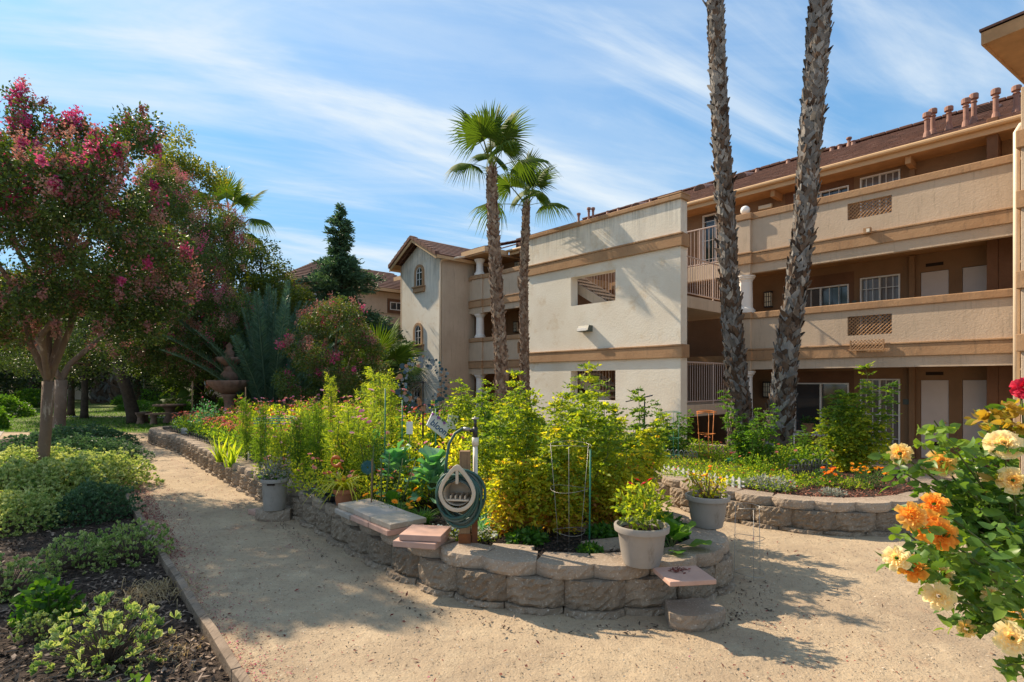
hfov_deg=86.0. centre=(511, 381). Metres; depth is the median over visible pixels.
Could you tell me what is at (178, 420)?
zinnia plant
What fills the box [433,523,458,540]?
alyssum plant
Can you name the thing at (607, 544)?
paver
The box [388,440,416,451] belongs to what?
zinnia plant
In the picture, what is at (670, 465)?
ground cover plant
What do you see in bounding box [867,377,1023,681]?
rose bush
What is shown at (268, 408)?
zinnia plant
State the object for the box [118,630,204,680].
dry grass
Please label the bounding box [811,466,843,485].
marigold plant
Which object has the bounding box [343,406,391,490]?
cosmos plant
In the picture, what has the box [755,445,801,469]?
leafy plant
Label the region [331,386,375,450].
cosmos plant
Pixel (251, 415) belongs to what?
zinnia plant
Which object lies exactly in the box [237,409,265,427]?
zinnia plant
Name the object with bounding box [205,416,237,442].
zinnia plant
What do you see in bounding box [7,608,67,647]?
variegated shrub
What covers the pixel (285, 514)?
loose block
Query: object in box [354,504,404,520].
paver
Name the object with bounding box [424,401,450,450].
leafy plant
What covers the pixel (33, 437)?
hedge shrub
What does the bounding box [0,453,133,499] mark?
hedge shrub
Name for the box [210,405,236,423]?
zinnia plant
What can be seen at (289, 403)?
zinnia plant
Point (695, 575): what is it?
paver
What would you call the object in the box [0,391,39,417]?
round shrub
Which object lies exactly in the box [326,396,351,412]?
zinnia plant
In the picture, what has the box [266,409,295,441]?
zinnia plant
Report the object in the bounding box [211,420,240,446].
zinnia plant
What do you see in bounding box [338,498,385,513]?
paver
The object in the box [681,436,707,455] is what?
leafy plant
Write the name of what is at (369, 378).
cosmos plant
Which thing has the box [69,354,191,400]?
broad tree
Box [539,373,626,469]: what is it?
tomato plant
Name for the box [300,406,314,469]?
cosmos plant
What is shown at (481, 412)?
tomato plant
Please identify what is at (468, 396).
tomato plant
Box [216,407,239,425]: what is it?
zinnia plant
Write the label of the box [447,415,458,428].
sign
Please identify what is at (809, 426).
plant pot
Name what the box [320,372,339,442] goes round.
cosmos plant
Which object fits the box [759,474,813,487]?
ground cover plant
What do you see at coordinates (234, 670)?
wood edging
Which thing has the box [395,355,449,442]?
wind spinner
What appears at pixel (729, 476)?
ground cover plant
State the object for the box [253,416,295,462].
plant cage
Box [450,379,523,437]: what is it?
tomato plant
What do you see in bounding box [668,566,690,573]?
dried flowers
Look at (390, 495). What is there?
collard plant
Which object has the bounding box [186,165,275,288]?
fan palm
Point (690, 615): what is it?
loose block
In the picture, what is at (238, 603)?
fallen petals
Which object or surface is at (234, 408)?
zinnia plant
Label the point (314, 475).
zinnia plant
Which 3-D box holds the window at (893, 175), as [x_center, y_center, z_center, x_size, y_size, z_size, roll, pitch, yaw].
[9.747,-4.495,14.553,0.140,2.010,0.906,0,0,-42]
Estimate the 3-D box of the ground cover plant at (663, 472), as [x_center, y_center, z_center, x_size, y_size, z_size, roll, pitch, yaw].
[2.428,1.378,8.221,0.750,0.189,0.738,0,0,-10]
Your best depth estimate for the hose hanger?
4.49 m
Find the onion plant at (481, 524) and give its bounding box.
[471,513,505,534]
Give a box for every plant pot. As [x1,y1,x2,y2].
[257,451,292,511]
[303,470,368,506]
[608,476,672,568]
[681,465,730,529]
[800,416,816,433]
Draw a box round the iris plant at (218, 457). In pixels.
[204,436,232,462]
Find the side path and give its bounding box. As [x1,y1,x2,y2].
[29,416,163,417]
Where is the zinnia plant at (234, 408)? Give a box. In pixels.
[225,400,248,419]
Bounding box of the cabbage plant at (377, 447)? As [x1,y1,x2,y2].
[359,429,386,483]
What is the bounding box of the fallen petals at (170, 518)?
[131,475,198,556]
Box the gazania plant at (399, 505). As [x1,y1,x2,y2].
[379,487,419,512]
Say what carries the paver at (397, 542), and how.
on the retaining wall at (598, 586)
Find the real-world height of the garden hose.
0.830 m
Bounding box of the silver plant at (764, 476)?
[747,472,795,491]
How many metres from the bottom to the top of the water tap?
1.150 m
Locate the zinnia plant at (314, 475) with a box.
[292,460,343,495]
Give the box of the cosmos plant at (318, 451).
[302,396,330,485]
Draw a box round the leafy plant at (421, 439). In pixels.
[392,416,436,484]
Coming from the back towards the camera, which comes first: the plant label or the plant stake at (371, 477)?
the plant label
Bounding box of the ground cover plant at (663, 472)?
[656,467,691,478]
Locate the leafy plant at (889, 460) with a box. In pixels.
[874,443,913,466]
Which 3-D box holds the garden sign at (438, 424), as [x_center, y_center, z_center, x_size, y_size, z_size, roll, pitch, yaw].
[-0.812,0.447,6.323,0.056,0.315,0.348,-4,-37,40]
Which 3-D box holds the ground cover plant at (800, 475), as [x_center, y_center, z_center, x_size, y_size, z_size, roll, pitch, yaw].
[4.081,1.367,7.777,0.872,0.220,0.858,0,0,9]
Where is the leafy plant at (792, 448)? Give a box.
[771,443,811,466]
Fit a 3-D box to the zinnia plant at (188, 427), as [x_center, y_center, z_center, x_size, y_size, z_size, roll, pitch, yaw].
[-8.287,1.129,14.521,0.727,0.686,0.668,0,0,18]
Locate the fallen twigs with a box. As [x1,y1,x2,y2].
[0,443,992,681]
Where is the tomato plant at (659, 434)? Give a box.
[606,386,676,504]
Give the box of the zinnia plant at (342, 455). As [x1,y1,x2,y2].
[327,433,362,478]
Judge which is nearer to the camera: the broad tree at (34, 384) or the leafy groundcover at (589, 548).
the leafy groundcover at (589, 548)
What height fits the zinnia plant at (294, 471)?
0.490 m
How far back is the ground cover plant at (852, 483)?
7.42 m
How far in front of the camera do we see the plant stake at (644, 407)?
6.00 m
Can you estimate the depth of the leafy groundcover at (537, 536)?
4.88 m
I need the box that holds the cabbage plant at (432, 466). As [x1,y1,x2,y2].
[404,445,449,505]
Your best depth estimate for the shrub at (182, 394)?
25.37 m
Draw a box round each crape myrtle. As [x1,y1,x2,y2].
[0,74,211,469]
[0,266,150,427]
[88,155,258,423]
[270,290,390,411]
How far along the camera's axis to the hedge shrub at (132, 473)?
9.03 m
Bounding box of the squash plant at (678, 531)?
[660,517,711,553]
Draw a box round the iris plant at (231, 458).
[216,436,248,467]
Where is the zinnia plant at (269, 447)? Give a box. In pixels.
[252,430,286,460]
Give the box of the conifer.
[245,202,420,414]
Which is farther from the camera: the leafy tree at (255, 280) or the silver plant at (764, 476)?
the leafy tree at (255, 280)
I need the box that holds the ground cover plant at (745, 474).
[715,469,778,484]
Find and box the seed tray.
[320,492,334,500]
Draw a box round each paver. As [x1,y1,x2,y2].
[248,508,257,515]
[335,508,354,519]
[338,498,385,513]
[350,515,369,527]
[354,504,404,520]
[369,522,423,535]
[370,511,425,529]
[393,533,449,549]
[399,524,450,541]
[481,543,534,563]
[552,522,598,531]
[582,537,619,552]
[653,565,715,586]
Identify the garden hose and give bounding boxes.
[435,427,485,528]
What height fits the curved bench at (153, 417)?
0.470 m
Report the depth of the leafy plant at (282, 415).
9.40 m
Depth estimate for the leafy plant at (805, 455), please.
8.80 m
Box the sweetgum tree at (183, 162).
[119,121,231,416]
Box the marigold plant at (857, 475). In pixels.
[846,462,889,487]
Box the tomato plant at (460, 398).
[439,377,505,467]
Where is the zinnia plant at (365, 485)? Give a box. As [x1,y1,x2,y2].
[347,470,390,500]
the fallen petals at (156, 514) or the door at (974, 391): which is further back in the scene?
the door at (974, 391)
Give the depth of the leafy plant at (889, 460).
9.13 m
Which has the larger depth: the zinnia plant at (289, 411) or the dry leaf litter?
the zinnia plant at (289, 411)
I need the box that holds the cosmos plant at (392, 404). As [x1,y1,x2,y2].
[378,368,406,446]
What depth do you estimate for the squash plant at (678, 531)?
4.54 m
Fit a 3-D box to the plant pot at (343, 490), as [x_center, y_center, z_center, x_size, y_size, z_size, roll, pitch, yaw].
[-1.921,1.199,6.167,0.702,0.365,0.866,0,0,0]
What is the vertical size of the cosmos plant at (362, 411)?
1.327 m
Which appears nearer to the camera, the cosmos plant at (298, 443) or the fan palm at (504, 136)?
the cosmos plant at (298, 443)
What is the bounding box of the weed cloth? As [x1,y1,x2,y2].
[301,487,358,504]
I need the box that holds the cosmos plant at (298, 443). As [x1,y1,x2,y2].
[284,411,312,478]
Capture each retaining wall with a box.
[147,425,736,619]
[616,443,945,536]
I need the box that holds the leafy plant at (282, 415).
[272,403,311,463]
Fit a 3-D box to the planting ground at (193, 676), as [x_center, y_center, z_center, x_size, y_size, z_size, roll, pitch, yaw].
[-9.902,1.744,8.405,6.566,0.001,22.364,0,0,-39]
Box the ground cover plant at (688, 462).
[669,458,717,470]
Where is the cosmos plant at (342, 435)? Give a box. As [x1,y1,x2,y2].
[318,405,364,488]
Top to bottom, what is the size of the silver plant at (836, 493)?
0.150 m
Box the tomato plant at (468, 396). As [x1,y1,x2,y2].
[442,389,473,439]
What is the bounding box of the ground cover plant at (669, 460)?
[661,457,679,463]
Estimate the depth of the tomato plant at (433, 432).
8.21 m
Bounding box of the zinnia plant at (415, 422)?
[399,407,440,451]
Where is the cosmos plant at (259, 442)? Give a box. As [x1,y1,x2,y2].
[249,400,273,469]
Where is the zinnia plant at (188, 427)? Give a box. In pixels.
[183,411,212,435]
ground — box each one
[0,386,1023,681]
[0,437,230,681]
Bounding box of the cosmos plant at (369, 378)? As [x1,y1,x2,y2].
[356,366,386,452]
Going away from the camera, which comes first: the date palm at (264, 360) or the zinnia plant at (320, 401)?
the zinnia plant at (320, 401)
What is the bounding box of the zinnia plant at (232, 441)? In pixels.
[229,422,259,454]
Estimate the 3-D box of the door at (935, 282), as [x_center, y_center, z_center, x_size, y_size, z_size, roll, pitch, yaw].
[10.562,-1.773,13.720,0.040,1.957,0.555,0,0,-42]
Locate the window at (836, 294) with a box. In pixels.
[805,284,848,306]
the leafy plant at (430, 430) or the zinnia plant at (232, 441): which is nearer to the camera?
the leafy plant at (430, 430)
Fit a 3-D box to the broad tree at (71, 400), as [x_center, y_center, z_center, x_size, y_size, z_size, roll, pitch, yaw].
[-22.245,-1.662,28.023,6.669,7.024,6.805,0,0,0]
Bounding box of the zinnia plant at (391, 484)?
[373,468,413,500]
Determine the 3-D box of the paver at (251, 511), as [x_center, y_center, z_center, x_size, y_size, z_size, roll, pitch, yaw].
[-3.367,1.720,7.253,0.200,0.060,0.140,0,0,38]
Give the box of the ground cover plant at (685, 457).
[667,453,709,462]
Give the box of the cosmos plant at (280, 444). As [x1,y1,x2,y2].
[264,418,301,473]
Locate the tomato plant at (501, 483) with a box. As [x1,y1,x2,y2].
[456,383,576,537]
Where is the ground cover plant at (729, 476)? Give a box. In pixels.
[687,470,749,485]
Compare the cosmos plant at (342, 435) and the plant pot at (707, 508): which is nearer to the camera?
the plant pot at (707, 508)
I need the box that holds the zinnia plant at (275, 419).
[252,408,287,432]
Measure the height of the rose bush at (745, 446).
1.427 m
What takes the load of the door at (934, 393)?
in the apartment building at (914, 268)
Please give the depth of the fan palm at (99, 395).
43.45 m
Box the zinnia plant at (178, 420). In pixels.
[170,413,191,430]
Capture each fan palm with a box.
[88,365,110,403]
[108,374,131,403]
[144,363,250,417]
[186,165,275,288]
[333,318,429,410]
[443,100,561,419]
[469,148,576,408]
[702,0,754,451]
[762,0,833,457]
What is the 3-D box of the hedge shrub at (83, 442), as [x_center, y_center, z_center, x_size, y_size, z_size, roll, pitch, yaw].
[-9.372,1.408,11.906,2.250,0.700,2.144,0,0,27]
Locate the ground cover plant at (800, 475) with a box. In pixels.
[767,469,835,486]
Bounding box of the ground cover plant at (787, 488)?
[746,478,802,492]
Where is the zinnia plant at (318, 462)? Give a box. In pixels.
[306,450,336,479]
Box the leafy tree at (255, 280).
[221,235,317,390]
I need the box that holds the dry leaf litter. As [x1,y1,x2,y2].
[699,599,934,681]
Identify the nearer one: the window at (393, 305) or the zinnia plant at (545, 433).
the zinnia plant at (545, 433)
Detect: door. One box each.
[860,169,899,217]
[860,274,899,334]
[860,379,899,453]
[921,270,948,296]
[921,380,948,457]
[963,265,986,292]
[963,380,986,461]
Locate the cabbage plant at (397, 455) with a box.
[374,439,420,496]
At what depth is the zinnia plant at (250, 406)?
14.63 m
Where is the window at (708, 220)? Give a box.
[702,213,718,264]
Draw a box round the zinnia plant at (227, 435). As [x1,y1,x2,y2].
[219,420,243,447]
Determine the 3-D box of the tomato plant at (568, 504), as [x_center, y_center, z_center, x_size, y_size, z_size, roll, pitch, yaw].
[0.524,0.703,5.368,1.222,1.804,1.121,0,0,-3]
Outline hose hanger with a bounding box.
[438,464,475,511]
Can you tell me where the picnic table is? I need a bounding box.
[152,404,185,422]
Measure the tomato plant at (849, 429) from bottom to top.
1.902 m
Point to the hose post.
(467, 536)
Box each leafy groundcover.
[504,524,549,546]
[574,540,603,554]
[584,521,618,538]
[629,510,688,543]
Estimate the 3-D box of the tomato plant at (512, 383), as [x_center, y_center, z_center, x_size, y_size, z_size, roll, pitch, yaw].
[0.254,0.727,6.061,1.184,1.748,1.086,0,0,-28]
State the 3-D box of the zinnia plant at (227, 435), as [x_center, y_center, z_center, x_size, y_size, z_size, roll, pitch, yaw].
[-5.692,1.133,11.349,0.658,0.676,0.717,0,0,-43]
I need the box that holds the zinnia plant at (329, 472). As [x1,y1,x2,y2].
[318,471,363,500]
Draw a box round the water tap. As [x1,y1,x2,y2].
[469,417,478,473]
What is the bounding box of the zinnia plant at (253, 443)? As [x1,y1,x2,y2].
[240,424,274,459]
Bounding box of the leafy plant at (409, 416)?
[392,397,419,430]
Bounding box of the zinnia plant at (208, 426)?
[201,417,226,439]
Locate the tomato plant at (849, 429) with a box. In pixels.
[808,361,901,472]
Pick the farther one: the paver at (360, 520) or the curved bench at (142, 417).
the curved bench at (142, 417)
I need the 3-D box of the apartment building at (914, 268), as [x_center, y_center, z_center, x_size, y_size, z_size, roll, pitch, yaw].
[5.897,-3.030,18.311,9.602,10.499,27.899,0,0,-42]
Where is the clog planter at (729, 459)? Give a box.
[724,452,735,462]
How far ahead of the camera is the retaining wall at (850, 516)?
6.42 m
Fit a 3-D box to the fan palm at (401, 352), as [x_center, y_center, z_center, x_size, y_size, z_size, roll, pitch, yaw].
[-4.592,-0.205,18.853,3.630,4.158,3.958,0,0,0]
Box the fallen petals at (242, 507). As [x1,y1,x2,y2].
[146,442,319,551]
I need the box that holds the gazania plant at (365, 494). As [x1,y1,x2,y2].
[362,489,388,503]
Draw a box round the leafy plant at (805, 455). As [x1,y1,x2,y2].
[788,444,837,466]
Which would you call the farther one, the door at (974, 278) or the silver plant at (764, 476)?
the door at (974, 278)
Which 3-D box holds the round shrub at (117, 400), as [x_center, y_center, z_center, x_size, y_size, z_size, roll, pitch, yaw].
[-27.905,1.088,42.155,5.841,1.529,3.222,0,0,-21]
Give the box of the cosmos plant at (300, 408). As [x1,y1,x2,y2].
[293,400,334,462]
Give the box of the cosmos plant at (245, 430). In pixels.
[233,393,255,460]
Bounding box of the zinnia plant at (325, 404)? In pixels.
[309,396,342,412]
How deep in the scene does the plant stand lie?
14.81 m
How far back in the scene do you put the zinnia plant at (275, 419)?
11.98 m
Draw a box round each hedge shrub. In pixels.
[0,424,122,456]
[0,442,91,470]
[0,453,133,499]
[0,455,82,505]
[0,485,83,536]
[26,432,139,455]
[35,421,144,444]
[35,476,146,528]
[48,447,164,492]
[73,440,154,461]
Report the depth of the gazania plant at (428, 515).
5.50 m
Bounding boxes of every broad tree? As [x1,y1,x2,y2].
[0,345,40,395]
[0,354,90,389]
[0,379,54,394]
[1,311,151,418]
[6,282,130,415]
[60,365,146,392]
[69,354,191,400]
[145,280,239,414]
[175,317,255,398]
[331,313,415,382]
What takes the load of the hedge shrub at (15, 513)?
on the planting ground at (193, 676)
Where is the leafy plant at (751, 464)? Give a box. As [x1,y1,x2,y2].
[738,452,778,473]
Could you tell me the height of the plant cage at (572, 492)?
0.962 m
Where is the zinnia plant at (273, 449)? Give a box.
[259,437,288,460]
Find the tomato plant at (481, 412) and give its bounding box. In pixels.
[462,388,519,507]
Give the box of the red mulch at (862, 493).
[664,448,914,497]
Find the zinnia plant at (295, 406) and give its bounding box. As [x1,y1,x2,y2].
[285,396,319,429]
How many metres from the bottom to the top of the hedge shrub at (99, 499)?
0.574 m
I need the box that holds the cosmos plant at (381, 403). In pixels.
[364,366,395,481]
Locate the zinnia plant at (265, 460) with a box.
[250,455,288,479]
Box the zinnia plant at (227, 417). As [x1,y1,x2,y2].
[223,408,249,433]
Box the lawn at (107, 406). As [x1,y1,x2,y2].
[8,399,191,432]
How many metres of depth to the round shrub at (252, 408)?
19.00 m
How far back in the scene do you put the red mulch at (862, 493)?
7.28 m
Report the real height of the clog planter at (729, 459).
0.192 m
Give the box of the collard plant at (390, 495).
[384,489,405,505]
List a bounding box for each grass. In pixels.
[92,572,206,608]
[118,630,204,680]
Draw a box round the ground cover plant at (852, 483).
[815,475,874,488]
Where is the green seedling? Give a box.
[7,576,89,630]
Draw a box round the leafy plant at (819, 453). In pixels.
[811,443,833,464]
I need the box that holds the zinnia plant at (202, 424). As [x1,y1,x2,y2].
[193,416,218,437]
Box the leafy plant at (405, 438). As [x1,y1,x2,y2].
[374,412,424,489]
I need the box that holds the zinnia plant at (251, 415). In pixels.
[234,406,261,430]
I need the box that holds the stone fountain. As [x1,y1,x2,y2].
[187,342,249,424]
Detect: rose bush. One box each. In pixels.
[649,399,696,459]
[716,390,782,470]
[788,425,816,466]
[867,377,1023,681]
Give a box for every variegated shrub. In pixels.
[0,553,61,602]
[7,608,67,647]
[27,591,181,679]
[31,530,125,578]
[68,517,175,568]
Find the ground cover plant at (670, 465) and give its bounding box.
[659,462,687,469]
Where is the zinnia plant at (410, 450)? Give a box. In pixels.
[389,440,439,499]
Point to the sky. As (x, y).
(317, 105)
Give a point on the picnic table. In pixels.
(168, 408)
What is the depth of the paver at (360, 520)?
5.30 m
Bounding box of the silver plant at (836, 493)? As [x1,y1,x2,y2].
[817,486,847,497]
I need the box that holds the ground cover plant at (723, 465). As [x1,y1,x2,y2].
[695,461,747,469]
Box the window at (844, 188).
[794,185,848,202]
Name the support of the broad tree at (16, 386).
on the lawn at (107, 406)
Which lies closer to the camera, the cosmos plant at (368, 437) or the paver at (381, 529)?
the paver at (381, 529)
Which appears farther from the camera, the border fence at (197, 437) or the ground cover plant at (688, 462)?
the border fence at (197, 437)
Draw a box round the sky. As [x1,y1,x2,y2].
[0,0,1023,289]
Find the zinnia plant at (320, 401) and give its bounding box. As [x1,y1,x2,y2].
[308,394,334,414]
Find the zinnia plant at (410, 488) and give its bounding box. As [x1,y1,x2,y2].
[383,466,436,508]
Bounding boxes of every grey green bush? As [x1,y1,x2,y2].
[172,412,191,429]
[188,396,219,436]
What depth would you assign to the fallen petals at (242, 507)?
7.56 m
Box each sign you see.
[426,407,450,438]
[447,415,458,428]
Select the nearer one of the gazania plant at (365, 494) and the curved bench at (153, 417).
the gazania plant at (365, 494)
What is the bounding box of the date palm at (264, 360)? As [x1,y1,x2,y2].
[160,280,367,412]
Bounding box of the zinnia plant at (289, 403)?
[282,397,298,411]
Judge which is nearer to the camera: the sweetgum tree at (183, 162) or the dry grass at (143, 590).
the dry grass at (143, 590)
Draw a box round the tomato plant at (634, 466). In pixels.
[564,379,661,525]
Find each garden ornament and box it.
[331,455,343,475]
[360,460,375,498]
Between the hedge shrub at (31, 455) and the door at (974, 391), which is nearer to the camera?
the hedge shrub at (31, 455)
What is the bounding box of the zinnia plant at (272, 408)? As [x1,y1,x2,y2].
[257,397,291,434]
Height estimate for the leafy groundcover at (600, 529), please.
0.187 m
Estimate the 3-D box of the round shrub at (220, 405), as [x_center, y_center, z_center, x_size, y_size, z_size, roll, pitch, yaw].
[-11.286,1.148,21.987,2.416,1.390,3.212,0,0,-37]
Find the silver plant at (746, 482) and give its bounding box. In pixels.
[736,476,763,488]
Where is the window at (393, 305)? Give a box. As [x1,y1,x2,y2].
[387,298,399,313]
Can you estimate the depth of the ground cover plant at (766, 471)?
8.36 m
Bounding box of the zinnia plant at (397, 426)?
[366,410,410,446]
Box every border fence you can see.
[169,425,254,461]
[660,449,697,461]
[663,465,743,487]
[788,458,831,471]
[793,458,821,481]
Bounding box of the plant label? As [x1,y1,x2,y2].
[406,422,412,457]
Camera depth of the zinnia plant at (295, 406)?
13.59 m
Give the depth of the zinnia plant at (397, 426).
9.38 m
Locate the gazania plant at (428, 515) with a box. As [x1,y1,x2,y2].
[404,497,439,524]
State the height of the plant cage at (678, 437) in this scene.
0.964 m
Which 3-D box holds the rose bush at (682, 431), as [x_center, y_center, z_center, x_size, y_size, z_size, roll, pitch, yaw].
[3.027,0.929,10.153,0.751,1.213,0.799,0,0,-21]
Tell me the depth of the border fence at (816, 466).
8.09 m
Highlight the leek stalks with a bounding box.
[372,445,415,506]
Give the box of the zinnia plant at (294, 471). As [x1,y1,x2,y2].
[279,455,321,491]
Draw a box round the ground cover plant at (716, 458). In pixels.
[696,451,736,464]
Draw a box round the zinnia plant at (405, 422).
[382,405,424,445]
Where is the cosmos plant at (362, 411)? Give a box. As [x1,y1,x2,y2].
[333,395,383,486]
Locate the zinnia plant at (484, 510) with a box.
[471,491,490,520]
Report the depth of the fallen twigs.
3.53 m
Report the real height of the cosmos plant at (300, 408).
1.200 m
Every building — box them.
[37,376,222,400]
[252,243,516,408]
[388,84,1021,470]
[979,11,1023,473]
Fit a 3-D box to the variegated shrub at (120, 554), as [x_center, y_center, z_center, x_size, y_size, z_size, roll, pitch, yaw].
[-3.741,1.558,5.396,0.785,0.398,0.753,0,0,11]
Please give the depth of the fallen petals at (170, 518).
7.13 m
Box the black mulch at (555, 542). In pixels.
[171,429,687,559]
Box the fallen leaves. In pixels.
[272,521,772,637]
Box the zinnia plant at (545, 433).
[539,427,560,455]
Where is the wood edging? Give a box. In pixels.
[120,479,251,681]
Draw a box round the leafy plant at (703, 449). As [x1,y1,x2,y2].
[693,437,732,461]
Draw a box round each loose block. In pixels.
[255,505,292,521]
[665,598,725,632]
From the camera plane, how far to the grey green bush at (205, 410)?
14.15 m
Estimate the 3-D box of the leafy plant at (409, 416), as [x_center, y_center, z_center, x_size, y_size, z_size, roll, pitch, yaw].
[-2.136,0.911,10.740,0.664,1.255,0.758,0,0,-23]
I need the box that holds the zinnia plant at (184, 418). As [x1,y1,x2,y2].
[173,410,197,432]
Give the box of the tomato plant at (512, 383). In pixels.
[485,369,579,508]
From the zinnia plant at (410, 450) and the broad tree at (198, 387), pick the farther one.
the broad tree at (198, 387)
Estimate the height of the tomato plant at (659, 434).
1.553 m
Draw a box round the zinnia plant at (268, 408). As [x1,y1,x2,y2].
[253,400,282,424]
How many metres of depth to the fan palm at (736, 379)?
11.36 m
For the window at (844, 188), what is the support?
in the apartment building at (914, 268)
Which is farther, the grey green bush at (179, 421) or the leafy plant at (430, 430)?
the grey green bush at (179, 421)
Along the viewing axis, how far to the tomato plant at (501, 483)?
5.12 m
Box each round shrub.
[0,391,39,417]
[0,405,15,429]
[4,385,67,407]
[106,388,170,404]
[110,400,159,410]
[149,398,191,411]
[201,398,244,414]
[231,399,272,420]
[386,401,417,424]
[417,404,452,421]
[531,420,555,433]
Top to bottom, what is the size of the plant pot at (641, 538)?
0.665 m
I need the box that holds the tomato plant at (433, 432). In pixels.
[424,393,469,449]
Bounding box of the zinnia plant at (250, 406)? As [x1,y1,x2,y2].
[234,397,266,419]
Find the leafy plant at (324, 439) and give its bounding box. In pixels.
[308,410,345,475]
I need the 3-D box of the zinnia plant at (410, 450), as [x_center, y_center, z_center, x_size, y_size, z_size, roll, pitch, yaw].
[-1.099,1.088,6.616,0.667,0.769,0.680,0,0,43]
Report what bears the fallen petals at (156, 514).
on the ground at (796, 588)
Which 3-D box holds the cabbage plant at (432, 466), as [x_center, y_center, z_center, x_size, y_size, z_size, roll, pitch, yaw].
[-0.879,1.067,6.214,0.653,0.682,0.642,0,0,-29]
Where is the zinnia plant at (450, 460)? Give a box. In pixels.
[430,432,478,468]
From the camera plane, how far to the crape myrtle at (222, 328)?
19.64 m
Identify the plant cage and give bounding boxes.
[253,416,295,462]
[547,441,591,541]
[663,411,680,457]
[696,410,716,462]
[734,503,764,577]
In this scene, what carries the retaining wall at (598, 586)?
on the ground at (796, 588)
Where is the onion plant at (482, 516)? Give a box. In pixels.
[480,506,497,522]
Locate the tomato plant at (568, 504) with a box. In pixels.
[508,361,627,536]
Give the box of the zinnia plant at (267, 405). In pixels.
[254,397,283,416]
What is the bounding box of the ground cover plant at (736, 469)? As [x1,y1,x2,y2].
[716,467,758,478]
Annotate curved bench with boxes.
[135,411,152,423]
[145,412,181,424]
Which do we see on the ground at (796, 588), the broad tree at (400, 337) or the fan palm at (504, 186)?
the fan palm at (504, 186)
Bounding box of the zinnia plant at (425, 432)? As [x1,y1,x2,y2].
[405,419,429,446]
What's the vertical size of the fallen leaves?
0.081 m
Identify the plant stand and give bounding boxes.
[793,433,826,448]
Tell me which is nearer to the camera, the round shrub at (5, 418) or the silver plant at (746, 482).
the silver plant at (746, 482)
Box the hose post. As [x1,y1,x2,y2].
[458,450,477,543]
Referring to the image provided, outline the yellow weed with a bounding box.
[117,672,150,681]
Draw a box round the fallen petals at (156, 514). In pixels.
[131,477,184,557]
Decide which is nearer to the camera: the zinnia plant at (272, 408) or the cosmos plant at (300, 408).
the cosmos plant at (300, 408)
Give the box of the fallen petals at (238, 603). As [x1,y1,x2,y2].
[129,447,690,681]
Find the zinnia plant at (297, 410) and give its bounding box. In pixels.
[284,402,309,421]
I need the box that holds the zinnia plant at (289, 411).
[279,399,316,427]
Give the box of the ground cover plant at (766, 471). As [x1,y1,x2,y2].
[731,463,791,477]
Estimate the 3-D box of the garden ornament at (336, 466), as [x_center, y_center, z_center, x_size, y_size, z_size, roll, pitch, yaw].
[-2.134,1.212,6.700,0.160,0.628,0.049,0,0,0]
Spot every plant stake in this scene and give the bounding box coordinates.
[192,381,192,431]
[371,459,372,502]
[384,388,385,497]
[401,400,402,488]
[589,449,590,541]
[625,395,652,492]
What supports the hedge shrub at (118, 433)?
on the planting ground at (193, 676)
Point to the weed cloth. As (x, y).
(308, 492)
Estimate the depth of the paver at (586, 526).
5.33 m
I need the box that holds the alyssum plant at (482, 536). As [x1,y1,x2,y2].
[478,526,497,543]
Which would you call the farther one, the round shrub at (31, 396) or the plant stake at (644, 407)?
the round shrub at (31, 396)
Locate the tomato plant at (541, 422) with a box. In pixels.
[503,393,545,431]
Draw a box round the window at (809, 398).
[794,383,848,432]
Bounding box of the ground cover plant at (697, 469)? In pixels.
[674,465,737,477]
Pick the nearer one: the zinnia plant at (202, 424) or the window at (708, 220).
the zinnia plant at (202, 424)
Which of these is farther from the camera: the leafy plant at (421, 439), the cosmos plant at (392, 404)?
the cosmos plant at (392, 404)

